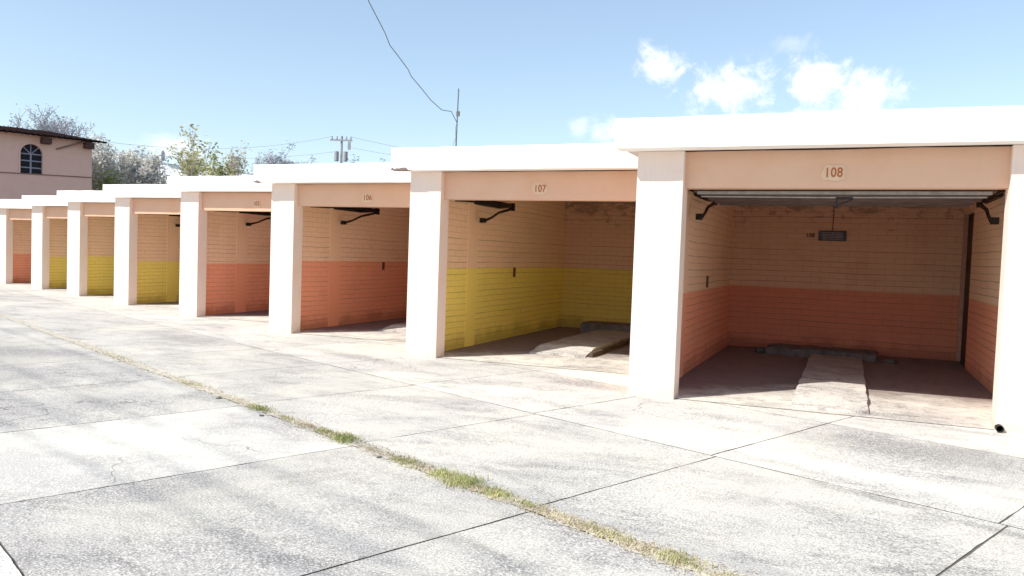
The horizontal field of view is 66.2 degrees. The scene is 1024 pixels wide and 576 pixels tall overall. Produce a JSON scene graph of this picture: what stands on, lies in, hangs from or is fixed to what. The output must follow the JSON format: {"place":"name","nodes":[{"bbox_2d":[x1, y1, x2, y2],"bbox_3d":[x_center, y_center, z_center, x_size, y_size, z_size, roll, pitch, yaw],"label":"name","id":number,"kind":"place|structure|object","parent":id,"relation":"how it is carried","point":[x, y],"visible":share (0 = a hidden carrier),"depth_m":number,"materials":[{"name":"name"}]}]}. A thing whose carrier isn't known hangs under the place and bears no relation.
{"place":"outdoors","nodes":[
{"label":"outdoors","id":0,"kind":"place"},
{"bbox_2d":[0,546,21,575],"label":"sidewalk","id":1,"kind":"structure","parent":0,"point":[8,567],"depth_m":3.79,"materials":[{"name":"concrete"}]},
{"bbox_2d":[0,316,695,575],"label":"road","id":2,"kind":"structure","parent":0,"point":[299,515],"depth_m":4.92,"materials":[{"name":"concrete"}]},
{"bbox_2d":[0,284,1023,575],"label":"apron pavement","id":3,"kind":"structure","parent":0,"point":[738,518],"depth_m":6.65,"materials":[{"name":"concrete"}]},
{"bbox_2d":[0,199,31,284],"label":"garage","id":4,"kind":"structure","parent":3,"relation":"on","point":[15,238],"depth_m":29.26,"materials":[{"name":"white paint"}]},
{"bbox_2d":[22,195,67,290],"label":"garage","id":5,"kind":"structure","parent":3,"relation":"on","point":[49,242],"depth_m":26.38,"materials":[{"name":"white paint"}]},
{"bbox_2d":[57,190,114,297],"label":"garage","id":6,"kind":"structure","parent":3,"relation":"on","point":[90,242],"depth_m":23.46,"materials":[{"name":"white paint"}]},
{"bbox_2d":[103,184,180,307],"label":"garage","id":7,"kind":"structure","parent":3,"relation":"on","point":[147,248],"depth_m":20.58,"materials":[{"name":"white paint"}]},
{"bbox_2d":[145,214,180,226],"bbox_3d":[-7.842,-1.919,21.240,3.349,0.590,2.710,3,3,23],"label":"tilt door","id":8,"kind":"structure","parent":7,"relation":"in","point":[177,225],"depth_m":21.69,"materials":[{"name":"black metal"}]},
{"bbox_2d":[167,175,271,321],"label":"garage","id":9,"kind":"structure","parent":3,"relation":"on","point":[225,235],"depth_m":18.11,"materials":[{"name":"white paint"}]},
{"bbox_2d":[215,211,270,225],"bbox_3d":[-4.901,-1.717,18.341,3.349,0.590,2.710,3,3,23],"label":"tilt door","id":10,"kind":"structure","parent":9,"relation":"in","point":[244,212],"depth_m":19.15,"materials":[{"name":"black metal"}]},
{"bbox_2d":[253,163,410,341],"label":"garage","id":11,"kind":"structure","parent":3,"relation":"on","point":[339,252],"depth_m":15.49,"materials":[{"name":"white paint"}]},
{"bbox_2d":[311,207,379,224],"bbox_3d":[-1.987,-1.517,15.477,3.349,0.590,2.710,3,3,23],"label":"tilt door","id":12,"kind":"structure","parent":11,"relation":"in","point":[376,211],"depth_m":16.54,"materials":[{"name":"black metal"}]},
{"bbox_2d":[379,323,405,332],"bbox_3d":[-1.510,0.780,17.074,0.869,0.115,3.726,3,3,23],"label":"floor strip","id":13,"kind":"object","parent":11,"relation":"on","point":[400,328],"visible":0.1,"depth_m":15.62,"materials":[{"name":"concrete"}]},
{"bbox_2d":[391,143,637,373],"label":"garage","id":14,"kind":"structure","parent":3,"relation":"on","point":[517,254],"depth_m":13.04,"materials":[{"name":"white paint"}]},
{"bbox_2d":[453,88,459,146],"bbox_3d":[-1.204,-3.114,15.885,0.288,1.810,0.044,3,3,23],"label":"roof mast","id":15,"kind":"object","parent":14,"relation":"on","point":[457,113],"visible":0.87,"depth_m":15.82,"materials":[{"name":"metal"}]},
{"bbox_2d":[368,0,456,122],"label":"overhead cable","id":16,"kind":"object","parent":15,"relation":"attached to","point":[405,65],"visible":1,"depth_m":13.84,"materials":[{"name":"metal"}]},
{"bbox_2d":[455,200,514,222],"bbox_3d":[0.991,-1.315,12.605,3.349,0.590,2.710,3,3,23],"label":"tilt door","id":17,"kind":"structure","parent":14,"relation":"in","point":[495,204],"depth_m":13.53,"materials":[{"name":"black metal"}]},
{"bbox_2d":[530,330,630,357],"bbox_3d":[1.447,0.978,14.186,0.946,0.123,3.780,3,3,23],"label":"floor strip","id":18,"kind":"object","parent":14,"relation":"on","point":[582,345],"visible":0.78,"depth_m":13.39,"materials":[{"name":"concrete"}]},
{"bbox_2d":[580,321,630,332],"bbox_3d":[2.311,0.859,16.334,1.773,0.230,0.765,3,3,23],"label":"concrete step","id":19,"kind":"object","parent":14,"relation":"on","point":[587,326],"visible":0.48,"depth_m":16.34,"materials":[{"name":"grey concrete"}]},
{"bbox_2d":[588,339,629,357],"bbox_3d":[1.742,1.020,13.511,0.070,0.070,2.600,3,3,23],"label":"timber plank","id":20,"kind":"object","parent":14,"relation":"on","point":[606,349],"visible":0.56,"depth_m":13.13,"materials":[{"name":"brown wood"}]},
{"bbox_2d":[615,105,1023,433],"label":"garage","id":21,"kind":"structure","parent":3,"relation":"on","point":[897,235],"depth_m":9.66,"materials":[{"name":"white paint"}]},
{"bbox_2d":[754,347,765,352],"bbox_3d":[4.362,1.088,13.685,0.253,0.120,0.189,2,3,-2],"label":"rubble","id":22,"kind":"object","parent":21,"relation":"on","point":[760,349],"visible":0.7,"depth_m":13.63,"materials":[{"name":"stone"}]},
{"bbox_2d":[766,343,878,361],"bbox_3d":[5.285,1.098,13.419,1.764,0.159,0.741,3,3,23],"label":"concrete step","id":23,"kind":"object","parent":21,"relation":"on","point":[809,350],"visible":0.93,"depth_m":13.22,"materials":[{"name":"grey concrete"}]},
{"bbox_2d":[791,354,868,413],"bbox_3d":[4.361,1.223,10.668,0.795,0.089,4.870,3,3,23],"label":"floor strip","id":24,"kind":"object","parent":21,"relation":"on","point":[832,383],"visible":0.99,"depth_m":9.71,"materials":[{"name":"concrete"}]},
{"bbox_2d":[689,189,1005,224],"bbox_3d":[3.998,-1.024,9.648,3.449,0.420,2.710,3,3,23],"label":"tilt door","id":25,"kind":"structure","parent":21,"relation":"in","point":[869,198],"depth_m":8.98,"materials":[{"name":"grey metal"}]},
{"bbox_2d":[883,359,897,363],"bbox_3d":[6.097,1.194,12.672,0.150,0.100,0.184,0,3,-38],"label":"rubble","id":26,"kind":"object","parent":21,"relation":"on","point":[889,361],"visible":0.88,"depth_m":12.63,"materials":[{"name":"stone"}]},
{"bbox_2d":[955,213,973,365],"bbox_3d":[7.351,0.068,12.672,0.104,2.548,1.126,3,3,23],"label":"inner door","id":27,"kind":"structure","parent":21,"relation":"in","point":[968,219],"depth_m":13.08,"materials":[{"name":"paint"}]},
{"bbox_2d":[994,424,1003,432],"bbox_3d":[4.702,1.353,7.581,0.072,0.071,0.080,3,3,23],"label":"drain pipe","id":28,"kind":"object","parent":21,"relation":"attached to","point":[996,426],"visible":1,"depth_m":7.57,"materials":[{"name":"black plastic"}]},
{"bbox_2d":[0,288,1023,575],"bbox_3d":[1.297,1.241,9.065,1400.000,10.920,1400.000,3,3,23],"label":"ground","id":29,"kind":"structure","parent":0,"point":[484,422],"depth_m":5.80,"materials":[{"name":"grey concrete"}]},
{"bbox_2d":[3,103,94,137],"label":"bare tree","id":30,"kind":"object","parent":29,"relation":"on","point":[43,126],"visible":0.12,"depth_m":55.59,"materials":[{"name":"grey plant"}]},
{"bbox_2d":[0,126,106,208],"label":"house","id":31,"kind":"structure","parent":29,"relation":"on","point":[39,162],"depth_m":42.16,"materials":[{"name":"paint"}]},
{"bbox_2d":[18,142,44,173],"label":"window","id":32,"kind":"structure","parent":31,"relation":"in","point":[29,156],"depth_m":41.85,"materials":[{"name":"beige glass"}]},
{"bbox_2d":[83,132,129,190],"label":"pale tree","id":33,"kind":"object","parent":29,"relation":"on","point":[103,160],"visible":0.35,"depth_m":50.94,"materials":[{"name":"grey plant"}]},
{"bbox_2d":[93,169,123,190],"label":"young tree","id":34,"kind":"object","parent":29,"relation":"on","point":[108,180],"visible":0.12,"depth_m":45.79,"materials":[{"name":"green plant"}]},
{"bbox_2d":[107,145,173,183],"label":"pale tree","id":35,"kind":"object","parent":29,"relation":"on","point":[142,171],"visible":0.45,"depth_m":53.65,"materials":[{"name":"white plant"}]},
{"bbox_2d":[166,124,221,175],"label":"leafy tree","id":36,"kind":"object","parent":29,"relation":"on","point":[192,159],"visible":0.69,"depth_m":50.80,"materials":[{"name":"green plant"}]},
{"bbox_2d":[154,163,253,181],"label":"shed","id":37,"kind":"structure","parent":29,"relation":"on","point":[171,167],"depth_m":58.00,"materials":[{"name":"metal"}]},
{"bbox_2d":[161,150,170,162],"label":"satellite dish","id":38,"kind":"object","parent":37,"relation":"attached to","point":[163,154],"visible":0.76,"depth_m":58.09,"materials":[{"name":"grey metal"}]},
{"bbox_2d":[196,149,240,175],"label":"leafy tree","id":39,"kind":"object","parent":29,"relation":"on","point":[220,171],"visible":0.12,"depth_m":49.32,"materials":[{"name":"green plant"}]},
{"bbox_2d":[217,140,250,175],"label":"tree","id":40,"kind":"object","parent":29,"relation":"on","point":[235,163],"visible":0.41,"depth_m":56.08,"materials":[{"name":"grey plant"}]},
{"bbox_2d":[250,140,312,173],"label":"bare tree","id":41,"kind":"object","parent":29,"relation":"on","point":[276,159],"visible":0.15,"depth_m":64.91,"materials":[{"name":"grey plant"}]},
{"bbox_2d":[330,136,351,162],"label":"utility pole","id":42,"kind":"object","parent":29,"relation":"on","point":[344,156],"visible":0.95,"depth_m":63.85,"materials":[{"name":"silver metal"}]},
{"bbox_2d":[104,137,327,148],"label":"power line","id":43,"kind":"object","parent":42,"relation":"attached to","point":[214,148],"visible":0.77,"depth_m":58.10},
{"bbox_2d":[120,152,328,158],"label":"power line","id":44,"kind":"object","parent":42,"relation":"attached to","point":[246,158],"visible":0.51,"depth_m":60.18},
{"bbox_2d":[0,313,730,575],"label":"soil joint","id":45,"kind":"object","parent":29,"relation":"on","point":[161,373],"visible":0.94,"depth_m":6.15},
{"bbox_2d":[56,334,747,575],"bbox_3d":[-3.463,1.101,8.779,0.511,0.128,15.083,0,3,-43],"label":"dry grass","id":46,"kind":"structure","parent":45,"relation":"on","point":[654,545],"depth_m":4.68,"materials":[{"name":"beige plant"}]},
{"bbox_2d":[87,347,754,575],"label":"weed grass","id":47,"kind":"structure","parent":45,"relation":"on","point":[345,437],"depth_m":5.41,"materials":[{"name":"green plant"}]},
{"bbox_2d":[0,0,1023,189],"label":"sky","id":48,"kind":"structure","parent":0,"point":[266,73],"materials":[{"name":"blue"}]}
]}

